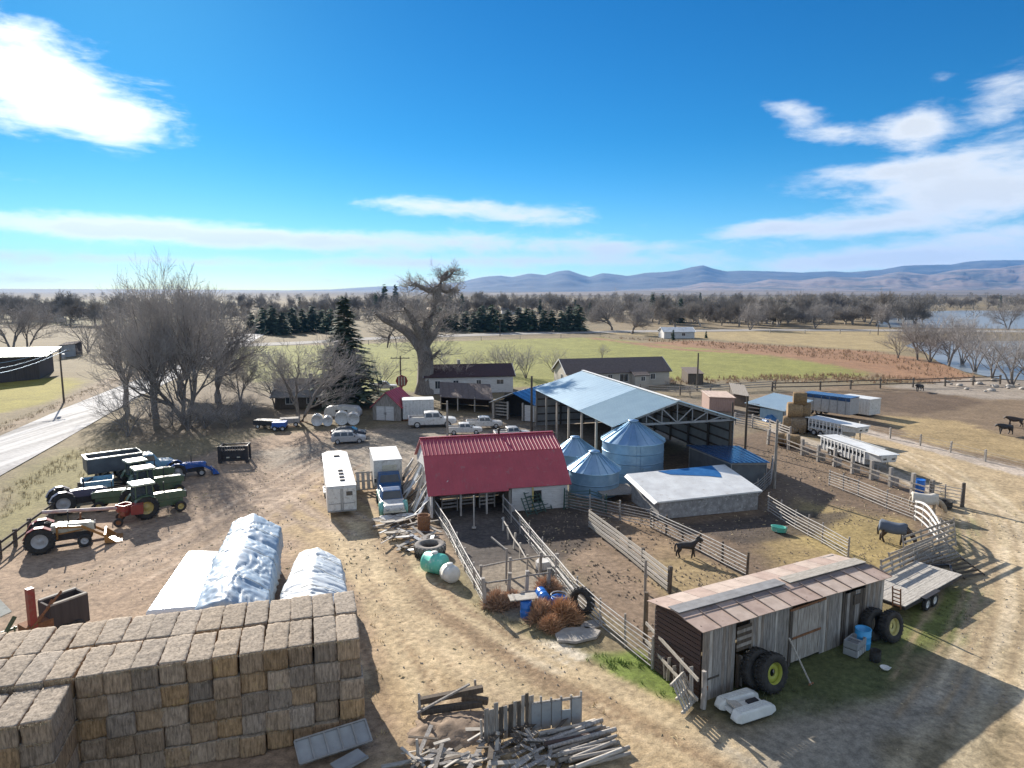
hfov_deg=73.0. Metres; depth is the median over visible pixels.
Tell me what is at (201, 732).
hay bale
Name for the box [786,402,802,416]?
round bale
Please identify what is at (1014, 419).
cow
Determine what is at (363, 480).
pallet
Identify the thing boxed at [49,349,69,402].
utility pole
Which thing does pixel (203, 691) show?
hay bale
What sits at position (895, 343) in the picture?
bare tree
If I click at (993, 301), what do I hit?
bare tree
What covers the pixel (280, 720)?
hay bale
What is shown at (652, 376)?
window
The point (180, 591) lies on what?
covered haystack
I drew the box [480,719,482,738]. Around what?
stake
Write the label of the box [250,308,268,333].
pine tree
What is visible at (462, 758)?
loose board
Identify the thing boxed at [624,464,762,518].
animal shed
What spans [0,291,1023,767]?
ground
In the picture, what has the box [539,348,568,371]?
bare tree
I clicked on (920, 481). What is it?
barrel
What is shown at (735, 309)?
bare tree
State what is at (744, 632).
door
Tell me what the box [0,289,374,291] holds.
mesa
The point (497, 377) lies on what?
farm house
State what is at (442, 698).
timber beam
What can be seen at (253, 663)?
hay bale
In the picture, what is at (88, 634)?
hay bale
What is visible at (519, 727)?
loose board
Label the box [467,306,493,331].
pine tree
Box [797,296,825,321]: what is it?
bare tree
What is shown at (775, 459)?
utility pole
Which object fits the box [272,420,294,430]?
junk cart
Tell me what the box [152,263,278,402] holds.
cottonwood tree
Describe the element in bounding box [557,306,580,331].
pine tree
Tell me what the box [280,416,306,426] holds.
junk cart
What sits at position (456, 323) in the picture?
pine tree
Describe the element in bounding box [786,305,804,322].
bare tree
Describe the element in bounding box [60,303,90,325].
bare tree
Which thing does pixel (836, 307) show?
bare tree
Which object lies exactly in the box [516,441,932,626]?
manure clods
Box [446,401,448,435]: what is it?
utility pole
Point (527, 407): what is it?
door
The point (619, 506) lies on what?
pipe fence
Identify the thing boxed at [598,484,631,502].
platform
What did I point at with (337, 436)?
parked car
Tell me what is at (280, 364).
bare tree
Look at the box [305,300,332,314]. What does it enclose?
bare tree
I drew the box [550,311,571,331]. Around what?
pine tree
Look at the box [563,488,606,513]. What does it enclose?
pipe fence
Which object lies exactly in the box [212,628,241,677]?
hay bale
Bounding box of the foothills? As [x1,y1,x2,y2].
[619,265,1023,290]
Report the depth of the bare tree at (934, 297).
569.36 m
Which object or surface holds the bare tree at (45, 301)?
on the ground at (964, 723)
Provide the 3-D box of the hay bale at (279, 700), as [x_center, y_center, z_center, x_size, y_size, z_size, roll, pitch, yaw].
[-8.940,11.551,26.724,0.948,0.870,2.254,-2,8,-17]
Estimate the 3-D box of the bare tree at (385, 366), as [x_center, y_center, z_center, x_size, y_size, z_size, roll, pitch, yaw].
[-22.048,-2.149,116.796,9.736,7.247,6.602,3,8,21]
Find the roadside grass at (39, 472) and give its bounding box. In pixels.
[0,371,247,517]
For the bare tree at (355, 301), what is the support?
on the ground at (964, 723)
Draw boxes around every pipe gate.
[521,493,545,516]
[523,490,551,513]
[929,481,962,504]
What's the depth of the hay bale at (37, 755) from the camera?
21.52 m
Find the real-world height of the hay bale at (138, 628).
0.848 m
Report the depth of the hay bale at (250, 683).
25.40 m
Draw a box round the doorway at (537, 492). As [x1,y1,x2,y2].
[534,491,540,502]
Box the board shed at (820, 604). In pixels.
[647,554,891,700]
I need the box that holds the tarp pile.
[762,414,776,421]
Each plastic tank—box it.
[420,550,448,574]
[439,562,459,582]
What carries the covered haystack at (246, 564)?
on the ground at (964, 723)
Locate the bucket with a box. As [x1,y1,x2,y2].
[869,647,881,662]
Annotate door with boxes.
[376,406,384,419]
[385,406,393,420]
[525,405,533,421]
[735,623,751,687]
[790,601,821,662]
[842,587,865,642]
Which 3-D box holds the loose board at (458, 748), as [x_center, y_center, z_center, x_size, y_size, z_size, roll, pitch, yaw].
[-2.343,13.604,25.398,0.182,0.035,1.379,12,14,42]
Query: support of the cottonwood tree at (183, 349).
on the ground at (964, 723)
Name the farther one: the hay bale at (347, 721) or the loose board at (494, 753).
the hay bale at (347, 721)
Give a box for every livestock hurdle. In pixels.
[879,550,914,573]
[880,537,935,573]
[887,533,949,570]
[902,517,956,565]
[909,543,965,563]
[928,557,985,578]
[930,514,949,541]
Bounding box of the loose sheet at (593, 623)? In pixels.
[580,619,602,628]
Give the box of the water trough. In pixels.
[771,524,787,532]
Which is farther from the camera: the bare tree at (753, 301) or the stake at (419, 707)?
the bare tree at (753, 301)
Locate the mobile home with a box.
[552,356,671,386]
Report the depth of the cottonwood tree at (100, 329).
99.92 m
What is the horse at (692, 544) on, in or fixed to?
on the ground at (964, 723)
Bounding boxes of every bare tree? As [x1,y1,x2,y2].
[0,290,10,315]
[0,298,51,347]
[0,301,27,319]
[1,295,40,311]
[4,297,70,346]
[16,294,34,307]
[35,297,50,312]
[44,288,65,311]
[46,303,70,321]
[54,291,84,322]
[54,309,112,351]
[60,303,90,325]
[82,297,109,322]
[83,306,113,324]
[88,388,166,436]
[107,294,125,304]
[110,298,127,311]
[205,353,268,400]
[224,309,239,319]
[235,293,245,308]
[235,369,294,408]
[241,301,255,309]
[248,326,379,420]
[254,294,264,309]
[254,302,279,318]
[256,301,268,307]
[263,299,281,309]
[277,303,297,318]
[287,296,295,303]
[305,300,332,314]
[321,296,337,310]
[346,297,360,309]
[352,296,363,313]
[360,353,405,391]
[362,298,373,311]
[364,292,373,308]
[371,301,385,310]
[374,291,389,305]
[393,296,406,313]
[433,357,473,382]
[440,295,451,308]
[446,300,458,309]
[460,350,490,363]
[461,300,470,311]
[468,296,486,310]
[474,292,487,302]
[480,347,510,362]
[481,297,498,309]
[490,341,535,369]
[494,291,510,313]
[505,301,520,314]
[506,346,544,377]
[513,296,521,306]
[517,295,540,309]
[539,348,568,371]
[544,292,563,312]
[550,296,571,314]
[577,300,594,312]
[582,296,601,308]
[584,289,626,329]
[597,344,611,356]
[616,293,659,333]
[618,299,639,311]
[625,303,651,315]
[626,293,638,303]
[645,306,665,322]
[651,294,672,324]
[652,301,683,323]
[652,304,689,326]
[670,293,690,304]
[681,301,703,326]
[685,296,698,302]
[698,301,712,319]
[703,294,720,302]
[703,300,717,321]
[709,307,730,325]
[711,295,738,321]
[723,296,748,325]
[727,292,740,319]
[737,299,769,329]
[740,295,759,321]
[742,296,765,320]
[757,295,785,310]
[762,295,801,326]
[763,308,794,324]
[763,311,783,321]
[783,291,806,319]
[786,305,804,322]
[797,290,814,303]
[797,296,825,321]
[799,304,813,323]
[803,298,833,327]
[823,292,846,307]
[824,304,853,322]
[830,306,861,323]
[835,307,867,324]
[845,296,868,306]
[846,296,857,306]
[849,302,870,321]
[850,293,869,302]
[855,300,883,323]
[868,297,905,327]
[869,289,900,325]
[873,326,917,357]
[891,302,918,325]
[892,318,944,359]
[894,313,967,361]
[899,294,936,323]
[912,307,988,365]
[924,292,937,310]
[937,320,1014,371]
[938,295,947,304]
[940,316,1000,363]
[954,297,967,306]
[958,324,1023,378]
[961,323,1023,384]
[965,298,978,308]
[974,294,983,303]
[977,300,1023,329]
[985,293,999,302]
[985,328,1023,374]
[987,297,998,308]
[1017,297,1023,305]
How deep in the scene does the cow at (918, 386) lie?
116.95 m
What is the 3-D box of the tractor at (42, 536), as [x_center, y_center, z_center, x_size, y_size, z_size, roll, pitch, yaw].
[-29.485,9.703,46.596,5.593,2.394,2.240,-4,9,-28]
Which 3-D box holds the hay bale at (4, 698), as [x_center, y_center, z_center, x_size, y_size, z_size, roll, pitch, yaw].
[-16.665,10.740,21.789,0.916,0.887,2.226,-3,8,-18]
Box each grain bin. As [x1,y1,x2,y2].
[560,435,594,472]
[567,449,620,498]
[601,419,665,484]
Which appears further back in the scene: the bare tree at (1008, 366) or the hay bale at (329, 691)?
the bare tree at (1008, 366)
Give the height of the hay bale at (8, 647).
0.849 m
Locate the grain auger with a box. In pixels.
[42,502,143,526]
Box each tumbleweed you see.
[478,584,515,613]
[502,588,520,608]
[522,594,553,628]
[531,575,564,594]
[535,611,566,635]
[542,594,586,627]
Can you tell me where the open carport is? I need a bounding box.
[440,382,492,412]
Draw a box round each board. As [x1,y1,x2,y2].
[372,517,383,521]
[373,519,403,526]
[377,527,395,530]
[380,520,395,522]
[381,755,435,767]
[384,530,404,533]
[385,516,413,526]
[393,522,416,528]
[396,535,411,537]
[396,538,410,550]
[396,541,409,547]
[399,748,434,765]
[400,747,424,766]
[402,458,413,482]
[403,475,410,490]
[404,468,418,494]
[405,473,417,497]
[406,483,424,499]
[406,530,431,532]
[408,531,435,544]
[408,735,438,739]
[409,534,421,540]
[410,526,427,538]
[410,724,432,767]
[412,471,424,510]
[413,467,421,501]
[413,481,425,511]
[414,746,428,767]
[415,520,442,532]
[415,757,469,761]
[418,494,428,513]
[418,748,438,763]
[426,748,451,767]
[429,749,483,756]
[430,747,446,763]
[433,738,450,745]
[433,743,443,767]
[439,752,481,765]
[439,754,460,761]
[442,754,469,758]
[443,752,470,767]
[450,744,463,751]
[455,761,482,765]
[465,727,524,731]
[467,730,483,741]
[467,741,485,767]
[472,752,509,763]
[476,744,515,748]
[483,747,519,756]
[487,733,495,759]
[487,752,495,767]
[488,759,526,765]
[489,721,516,741]
[493,731,499,767]
[500,738,515,748]
[501,746,543,767]
[502,727,541,744]
[508,592,537,601]
[510,733,526,737]
[511,743,537,756]
[511,750,541,767]
[512,724,535,729]
[512,729,527,735]
[512,730,538,752]
[513,725,534,743]
[519,743,536,752]
[521,741,538,743]
[521,757,547,767]
[523,738,546,741]
[525,728,542,765]
[530,744,578,761]
[532,754,569,758]
[537,718,567,747]
[542,760,555,765]
[546,731,561,734]
[546,749,552,767]
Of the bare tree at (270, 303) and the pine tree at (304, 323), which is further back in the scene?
the bare tree at (270, 303)
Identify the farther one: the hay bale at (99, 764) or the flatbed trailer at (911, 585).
the flatbed trailer at (911, 585)
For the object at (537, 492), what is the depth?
54.13 m
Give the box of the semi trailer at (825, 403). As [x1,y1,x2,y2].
[807,391,859,414]
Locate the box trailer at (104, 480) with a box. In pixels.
[80,473,123,487]
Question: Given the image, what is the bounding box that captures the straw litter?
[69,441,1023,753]
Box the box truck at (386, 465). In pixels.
[369,446,404,495]
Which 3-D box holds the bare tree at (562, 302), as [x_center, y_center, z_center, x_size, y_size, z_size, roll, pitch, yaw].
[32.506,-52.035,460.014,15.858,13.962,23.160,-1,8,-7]
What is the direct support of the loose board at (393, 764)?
on the loose board at (445, 755)
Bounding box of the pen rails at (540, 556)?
[478,552,558,585]
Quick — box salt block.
[536,558,549,570]
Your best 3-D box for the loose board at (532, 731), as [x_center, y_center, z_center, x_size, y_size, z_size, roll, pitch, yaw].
[0.403,13.474,26.530,1.710,0.035,0.120,-7,8,-30]
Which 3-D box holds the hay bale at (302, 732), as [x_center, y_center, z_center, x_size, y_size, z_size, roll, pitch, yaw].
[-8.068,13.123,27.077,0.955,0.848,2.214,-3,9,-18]
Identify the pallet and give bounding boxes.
[355,471,376,490]
[669,671,695,713]
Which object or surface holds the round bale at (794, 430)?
on the ground at (964, 723)
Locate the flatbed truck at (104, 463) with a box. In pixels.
[81,447,173,479]
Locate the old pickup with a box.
[376,486,407,515]
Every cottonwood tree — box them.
[73,289,147,406]
[78,246,240,424]
[106,271,193,418]
[125,260,246,398]
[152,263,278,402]
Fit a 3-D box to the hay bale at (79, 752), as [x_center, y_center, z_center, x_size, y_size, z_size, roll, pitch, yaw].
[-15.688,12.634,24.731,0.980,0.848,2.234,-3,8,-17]
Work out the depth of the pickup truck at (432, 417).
86.10 m
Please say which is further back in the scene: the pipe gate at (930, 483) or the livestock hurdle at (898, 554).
the pipe gate at (930, 483)
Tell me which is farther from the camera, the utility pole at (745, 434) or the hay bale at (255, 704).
the utility pole at (745, 434)
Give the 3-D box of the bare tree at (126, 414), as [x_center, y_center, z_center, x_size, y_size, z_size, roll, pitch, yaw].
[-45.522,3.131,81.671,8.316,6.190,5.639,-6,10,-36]
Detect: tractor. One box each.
[22,511,122,555]
[45,478,106,515]
[91,481,130,511]
[120,457,174,486]
[125,478,186,519]
[129,464,184,491]
[167,455,219,475]
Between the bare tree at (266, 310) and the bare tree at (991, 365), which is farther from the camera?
the bare tree at (266, 310)
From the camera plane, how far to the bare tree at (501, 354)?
137.59 m
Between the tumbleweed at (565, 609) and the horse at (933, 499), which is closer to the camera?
the tumbleweed at (565, 609)
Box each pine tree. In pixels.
[242,313,258,331]
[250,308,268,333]
[259,306,280,334]
[270,312,292,335]
[287,307,305,333]
[298,309,314,332]
[301,306,324,331]
[313,310,328,332]
[317,309,337,333]
[432,307,445,330]
[439,312,459,331]
[451,312,463,331]
[459,311,471,330]
[466,312,483,331]
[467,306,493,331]
[486,305,497,331]
[487,311,507,332]
[501,309,519,330]
[506,308,528,330]
[514,308,539,331]
[530,310,537,329]
[535,310,551,331]
[544,310,557,330]
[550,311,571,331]
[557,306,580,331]
[571,305,589,331]
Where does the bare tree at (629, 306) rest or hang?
on the ground at (964, 723)
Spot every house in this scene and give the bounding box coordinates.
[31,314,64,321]
[270,373,360,408]
[423,360,515,393]
[501,307,521,313]
[657,327,695,337]
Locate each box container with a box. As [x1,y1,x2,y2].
[402,396,433,420]
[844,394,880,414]
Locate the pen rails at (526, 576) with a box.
[481,568,550,607]
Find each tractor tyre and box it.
[413,538,445,553]
[414,545,445,559]
[569,586,595,615]
[739,646,772,689]
[754,651,788,693]
[860,607,882,640]
[878,609,903,642]
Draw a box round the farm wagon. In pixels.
[0,587,89,632]
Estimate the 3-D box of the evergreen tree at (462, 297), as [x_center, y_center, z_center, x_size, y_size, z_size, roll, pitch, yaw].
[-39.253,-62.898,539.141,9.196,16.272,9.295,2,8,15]
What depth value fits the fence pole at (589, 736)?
25.90 m
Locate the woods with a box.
[0,291,1023,323]
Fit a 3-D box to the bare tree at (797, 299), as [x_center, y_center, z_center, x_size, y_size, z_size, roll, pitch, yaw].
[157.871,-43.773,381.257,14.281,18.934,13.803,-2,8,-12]
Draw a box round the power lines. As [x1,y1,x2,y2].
[0,350,65,372]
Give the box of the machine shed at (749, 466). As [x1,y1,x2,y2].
[686,444,769,488]
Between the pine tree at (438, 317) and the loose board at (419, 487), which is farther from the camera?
the pine tree at (438, 317)
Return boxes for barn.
[414,428,571,518]
[489,382,549,421]
[534,370,739,449]
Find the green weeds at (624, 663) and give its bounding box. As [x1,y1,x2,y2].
[586,652,673,695]
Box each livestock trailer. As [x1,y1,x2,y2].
[805,415,870,441]
[818,434,899,470]
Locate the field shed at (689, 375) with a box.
[681,367,703,383]
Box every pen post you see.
[472,496,475,528]
[491,537,507,582]
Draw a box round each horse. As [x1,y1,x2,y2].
[674,536,702,558]
[877,519,916,544]
[908,491,946,514]
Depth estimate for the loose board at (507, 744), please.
25.94 m
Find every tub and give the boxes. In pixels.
[550,591,567,604]
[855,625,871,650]
[938,499,952,508]
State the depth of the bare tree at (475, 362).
144.10 m
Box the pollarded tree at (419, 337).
[354,260,474,394]
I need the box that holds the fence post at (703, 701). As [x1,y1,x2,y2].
[700,670,707,709]
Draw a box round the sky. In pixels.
[0,0,1023,289]
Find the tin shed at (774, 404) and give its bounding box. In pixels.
[745,393,812,422]
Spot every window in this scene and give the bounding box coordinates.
[285,398,293,403]
[435,381,440,388]
[496,379,503,383]
[619,374,627,381]
[650,373,655,378]
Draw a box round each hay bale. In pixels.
[0,630,31,659]
[0,632,6,640]
[0,654,36,695]
[0,659,7,667]
[0,688,40,749]
[0,693,9,707]
[0,747,19,767]
[13,626,56,656]
[14,650,63,691]
[19,683,72,747]
[19,705,74,767]
[28,723,77,767]
[40,623,82,652]
[44,647,90,697]
[66,745,79,767]
[68,620,107,649]
[73,695,76,719]
[74,719,81,742]
[75,644,115,698]
[76,695,108,719]
[77,742,80,761]
[80,717,106,739]
[80,736,106,761]
[82,758,109,767]
[95,616,131,646]
[102,641,142,694]
[105,735,135,758]
[106,690,132,714]
[106,711,136,738]
[109,753,140,767]
[121,614,156,642]
[130,638,167,689]
[132,683,161,711]
[134,728,165,754]
[135,708,163,730]
[140,747,165,767]
[146,611,179,639]
[159,634,193,684]
[160,680,188,706]
[161,702,189,727]
[164,744,190,767]
[165,720,190,746]
[170,609,202,636]
[186,632,216,682]
[188,678,213,701]
[188,740,215,764]
[189,697,217,723]
[190,720,217,743]
[196,606,224,639]
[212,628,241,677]
[213,666,240,700]
[215,696,241,719]
[216,735,240,760]
[217,715,242,737]
[221,602,246,629]
[239,625,265,673]
[240,671,267,693]
[240,732,267,757]
[241,690,267,715]
[242,712,265,734]
[244,600,269,632]
[263,622,289,671]
[265,707,290,732]
[267,665,290,690]
[267,689,292,710]
[267,729,293,749]
[268,598,290,623]
[288,619,312,666]
[289,642,314,687]
[289,703,314,729]
[291,595,312,629]
[291,683,316,705]
[294,722,316,739]
[312,593,334,621]
[313,616,336,663]
[314,654,339,683]
[314,698,338,721]
[315,717,339,732]
[316,681,339,701]
[334,590,357,624]
[335,614,359,660]
[337,656,360,678]
[339,697,364,719]
[339,711,364,725]
[340,663,363,700]
[347,412,358,424]
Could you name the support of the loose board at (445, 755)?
on the loose board at (458, 748)
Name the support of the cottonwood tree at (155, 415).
on the ground at (964, 723)
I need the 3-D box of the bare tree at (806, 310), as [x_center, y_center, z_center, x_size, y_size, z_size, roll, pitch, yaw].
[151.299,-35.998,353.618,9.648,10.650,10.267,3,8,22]
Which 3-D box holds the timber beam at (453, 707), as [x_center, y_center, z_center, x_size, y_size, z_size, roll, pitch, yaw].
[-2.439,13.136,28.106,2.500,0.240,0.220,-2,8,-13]
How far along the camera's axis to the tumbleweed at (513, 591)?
37.69 m
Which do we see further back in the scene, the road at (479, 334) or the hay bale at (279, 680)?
the road at (479, 334)
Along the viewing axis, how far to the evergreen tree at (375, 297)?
492.71 m
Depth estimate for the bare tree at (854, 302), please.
431.47 m
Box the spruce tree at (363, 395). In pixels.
[304,297,385,411]
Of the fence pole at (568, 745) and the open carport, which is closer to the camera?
the fence pole at (568, 745)
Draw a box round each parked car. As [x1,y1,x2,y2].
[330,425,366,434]
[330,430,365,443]
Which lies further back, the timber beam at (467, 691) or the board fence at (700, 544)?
the board fence at (700, 544)
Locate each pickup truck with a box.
[369,381,396,390]
[408,410,456,427]
[448,422,482,434]
[466,415,502,428]
[493,426,529,433]
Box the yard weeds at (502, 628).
[368,547,627,760]
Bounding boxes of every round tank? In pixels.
[311,413,322,425]
[323,415,332,425]
[335,410,347,424]
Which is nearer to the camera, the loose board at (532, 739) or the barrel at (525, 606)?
the loose board at (532, 739)
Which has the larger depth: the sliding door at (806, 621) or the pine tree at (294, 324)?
the pine tree at (294, 324)
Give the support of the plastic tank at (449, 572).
on the ground at (964, 723)
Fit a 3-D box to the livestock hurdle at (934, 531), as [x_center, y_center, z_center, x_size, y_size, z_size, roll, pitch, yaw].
[27.011,10.127,44.692,6.394,1.909,0.359,-5,9,-32]
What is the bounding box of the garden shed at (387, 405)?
[370,387,409,420]
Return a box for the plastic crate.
[843,633,866,658]
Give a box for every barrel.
[417,513,429,530]
[520,600,531,618]
[535,586,550,601]
[915,478,925,492]
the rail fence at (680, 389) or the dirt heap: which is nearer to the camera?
the dirt heap
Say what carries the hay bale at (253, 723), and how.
on the hay bale at (251, 745)
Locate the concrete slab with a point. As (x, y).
(574, 635)
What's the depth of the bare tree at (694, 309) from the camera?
321.67 m
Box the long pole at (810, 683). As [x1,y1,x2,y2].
[788,638,813,685]
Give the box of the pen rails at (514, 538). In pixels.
[502,517,528,569]
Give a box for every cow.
[915,384,923,391]
[995,423,1013,433]
[1003,416,1023,426]
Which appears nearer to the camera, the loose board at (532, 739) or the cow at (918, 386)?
the loose board at (532, 739)
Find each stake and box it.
[415,738,418,755]
[417,693,420,717]
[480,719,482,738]
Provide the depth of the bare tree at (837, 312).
345.92 m
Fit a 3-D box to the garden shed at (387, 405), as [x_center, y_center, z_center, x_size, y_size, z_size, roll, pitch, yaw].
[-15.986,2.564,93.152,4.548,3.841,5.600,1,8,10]
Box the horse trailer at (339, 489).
[322,450,356,512]
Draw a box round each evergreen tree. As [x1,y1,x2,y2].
[372,293,379,311]
[381,284,388,311]
[392,285,398,298]
[458,293,465,311]
[537,299,542,313]
[647,292,655,316]
[677,298,685,322]
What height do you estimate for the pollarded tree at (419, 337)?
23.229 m
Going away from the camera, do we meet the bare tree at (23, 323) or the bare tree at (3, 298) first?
the bare tree at (23, 323)
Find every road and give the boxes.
[0,332,265,474]
[246,329,1023,345]
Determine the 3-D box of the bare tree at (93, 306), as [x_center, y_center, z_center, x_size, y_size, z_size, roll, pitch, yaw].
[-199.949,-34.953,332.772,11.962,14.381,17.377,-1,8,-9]
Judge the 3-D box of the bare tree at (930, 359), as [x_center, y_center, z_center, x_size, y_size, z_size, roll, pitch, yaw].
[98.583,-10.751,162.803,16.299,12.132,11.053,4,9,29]
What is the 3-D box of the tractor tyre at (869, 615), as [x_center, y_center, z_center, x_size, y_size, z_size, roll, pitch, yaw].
[17.756,11.775,33.989,1.570,1.570,0.440,-4,-1,-30]
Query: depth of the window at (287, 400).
99.76 m
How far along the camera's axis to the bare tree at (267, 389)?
99.15 m
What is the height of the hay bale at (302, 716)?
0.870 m
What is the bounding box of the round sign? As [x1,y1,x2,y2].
[396,375,407,388]
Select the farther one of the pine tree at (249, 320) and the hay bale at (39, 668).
the pine tree at (249, 320)
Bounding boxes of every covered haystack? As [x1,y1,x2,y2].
[146,551,218,614]
[195,513,283,609]
[280,547,346,601]
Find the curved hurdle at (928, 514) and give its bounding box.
[914,500,939,539]
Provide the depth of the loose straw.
24.48 m
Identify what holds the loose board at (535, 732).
on the loose board at (479, 760)
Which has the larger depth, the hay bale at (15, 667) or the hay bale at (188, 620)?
the hay bale at (188, 620)
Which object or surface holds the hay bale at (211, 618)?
on the hay bale
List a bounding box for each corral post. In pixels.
[642,591,651,645]
[644,559,647,590]
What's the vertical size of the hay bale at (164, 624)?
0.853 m
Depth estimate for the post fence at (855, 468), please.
64.64 m
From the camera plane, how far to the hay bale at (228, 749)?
25.32 m
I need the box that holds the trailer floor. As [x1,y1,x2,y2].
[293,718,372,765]
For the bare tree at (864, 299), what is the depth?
565.17 m
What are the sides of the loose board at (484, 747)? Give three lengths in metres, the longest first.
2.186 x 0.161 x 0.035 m
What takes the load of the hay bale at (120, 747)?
on the hay bale at (133, 762)
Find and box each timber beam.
[417,683,469,713]
[420,685,482,704]
[421,700,482,715]
[461,695,488,704]
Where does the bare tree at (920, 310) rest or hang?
on the ground at (964, 723)
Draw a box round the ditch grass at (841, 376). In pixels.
[601,336,974,383]
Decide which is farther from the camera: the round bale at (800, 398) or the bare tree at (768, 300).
the bare tree at (768, 300)
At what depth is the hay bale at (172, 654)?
24.66 m
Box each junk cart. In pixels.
[253,418,281,428]
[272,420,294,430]
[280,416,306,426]
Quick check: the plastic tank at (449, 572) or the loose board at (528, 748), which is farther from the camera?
the plastic tank at (449, 572)
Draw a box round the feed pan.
[880,664,891,670]
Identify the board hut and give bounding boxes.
[700,390,735,411]
[729,383,749,407]
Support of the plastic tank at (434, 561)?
on the ground at (964, 723)
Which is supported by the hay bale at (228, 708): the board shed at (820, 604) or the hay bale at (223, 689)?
the hay bale at (223, 689)
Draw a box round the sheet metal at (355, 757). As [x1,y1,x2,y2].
[330,748,368,767]
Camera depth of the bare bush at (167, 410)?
87.76 m
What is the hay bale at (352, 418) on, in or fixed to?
on the ground at (964, 723)
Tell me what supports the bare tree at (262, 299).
on the ground at (964, 723)
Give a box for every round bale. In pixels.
[778,432,790,445]
[783,416,790,430]
[784,434,800,446]
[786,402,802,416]
[791,417,806,432]
[791,427,797,433]
[793,392,806,405]
[798,428,804,433]
[803,402,810,416]
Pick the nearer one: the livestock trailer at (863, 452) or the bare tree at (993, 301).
the livestock trailer at (863, 452)
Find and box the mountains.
[296,260,1023,290]
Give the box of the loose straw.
[0,599,362,767]
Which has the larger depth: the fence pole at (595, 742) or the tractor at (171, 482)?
the tractor at (171, 482)
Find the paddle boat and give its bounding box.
[714,687,775,723]
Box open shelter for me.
[58,341,82,356]
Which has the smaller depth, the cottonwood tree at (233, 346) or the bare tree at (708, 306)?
the cottonwood tree at (233, 346)
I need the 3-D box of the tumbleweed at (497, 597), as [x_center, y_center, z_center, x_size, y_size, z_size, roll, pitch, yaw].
[-0.811,11.549,37.511,2.036,1.265,2.070,3,8,20]
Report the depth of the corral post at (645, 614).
33.35 m
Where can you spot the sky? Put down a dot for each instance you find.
(253, 144)
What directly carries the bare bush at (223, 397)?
on the ground at (964, 723)
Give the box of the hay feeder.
[217,442,250,463]
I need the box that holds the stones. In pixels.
[42,444,1023,765]
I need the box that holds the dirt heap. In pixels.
[404,710,483,758]
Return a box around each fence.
[0,473,97,558]
[361,334,587,344]
[433,496,485,599]
[483,693,533,743]
[502,494,576,593]
[530,690,581,729]
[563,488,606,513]
[566,490,650,527]
[576,576,653,669]
[588,509,672,593]
[639,380,775,394]
[645,621,698,704]
[650,509,749,574]
[734,412,791,432]
[754,455,773,495]
[766,429,934,493]
[767,492,850,557]
[770,329,900,333]
[771,375,1001,390]
[828,469,915,519]
[859,421,1023,466]
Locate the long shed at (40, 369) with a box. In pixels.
[0,347,60,382]
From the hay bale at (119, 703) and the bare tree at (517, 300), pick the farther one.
the bare tree at (517, 300)
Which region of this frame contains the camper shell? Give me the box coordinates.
[324,404,361,416]
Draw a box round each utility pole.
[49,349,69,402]
[390,356,409,374]
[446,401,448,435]
[530,376,532,431]
[696,353,698,389]
[744,396,748,448]
[772,420,778,488]
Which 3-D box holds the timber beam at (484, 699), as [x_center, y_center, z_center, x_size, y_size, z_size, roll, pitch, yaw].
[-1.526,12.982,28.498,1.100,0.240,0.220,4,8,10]
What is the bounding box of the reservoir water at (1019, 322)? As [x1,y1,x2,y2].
[876,310,1023,328]
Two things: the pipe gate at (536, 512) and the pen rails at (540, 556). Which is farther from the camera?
the pipe gate at (536, 512)
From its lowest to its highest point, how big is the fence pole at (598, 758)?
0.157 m
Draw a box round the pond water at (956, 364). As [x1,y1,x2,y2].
[908,341,1023,379]
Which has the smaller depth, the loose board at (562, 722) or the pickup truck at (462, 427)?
the loose board at (562, 722)
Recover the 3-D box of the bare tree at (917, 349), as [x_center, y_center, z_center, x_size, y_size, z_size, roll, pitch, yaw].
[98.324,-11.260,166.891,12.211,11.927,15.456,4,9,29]
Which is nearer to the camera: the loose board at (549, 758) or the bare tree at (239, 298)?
the loose board at (549, 758)
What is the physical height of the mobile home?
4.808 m
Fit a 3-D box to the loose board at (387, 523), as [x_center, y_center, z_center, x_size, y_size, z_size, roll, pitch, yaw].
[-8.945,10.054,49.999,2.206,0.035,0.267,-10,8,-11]
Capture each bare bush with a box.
[126,393,176,416]
[146,399,183,424]
[147,399,217,430]
[179,401,229,428]
[186,388,245,418]
[200,408,246,427]
[224,396,262,420]
[232,392,267,414]
[660,375,673,387]
[681,385,696,394]
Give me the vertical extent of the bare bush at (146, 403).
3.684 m
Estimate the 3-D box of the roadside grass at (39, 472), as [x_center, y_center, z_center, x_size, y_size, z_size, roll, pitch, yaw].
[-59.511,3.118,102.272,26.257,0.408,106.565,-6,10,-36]
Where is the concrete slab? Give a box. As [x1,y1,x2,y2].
[555,626,600,643]
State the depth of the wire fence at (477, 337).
235.08 m
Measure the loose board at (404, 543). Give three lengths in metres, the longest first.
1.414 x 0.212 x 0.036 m
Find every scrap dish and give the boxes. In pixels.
[380,515,395,519]
[388,517,405,520]
[396,513,416,516]
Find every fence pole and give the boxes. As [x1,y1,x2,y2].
[534,724,602,738]
[539,718,603,743]
[539,720,596,735]
[544,730,600,745]
[547,719,599,740]
[547,725,605,746]
[548,727,616,748]
[552,732,613,753]
[556,724,601,738]
[556,734,617,757]
[558,740,619,762]
[561,743,603,755]
[568,747,614,762]
[569,751,631,767]
[570,747,622,760]
[573,739,616,755]
[575,747,622,767]
[618,745,629,753]
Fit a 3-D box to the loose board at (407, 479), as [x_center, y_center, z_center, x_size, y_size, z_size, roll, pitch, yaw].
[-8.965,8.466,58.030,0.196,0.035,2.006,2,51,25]
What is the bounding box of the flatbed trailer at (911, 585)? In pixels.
[883,561,962,610]
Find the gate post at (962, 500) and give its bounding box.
[960,482,965,507]
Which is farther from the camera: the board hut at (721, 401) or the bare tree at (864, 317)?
the bare tree at (864, 317)

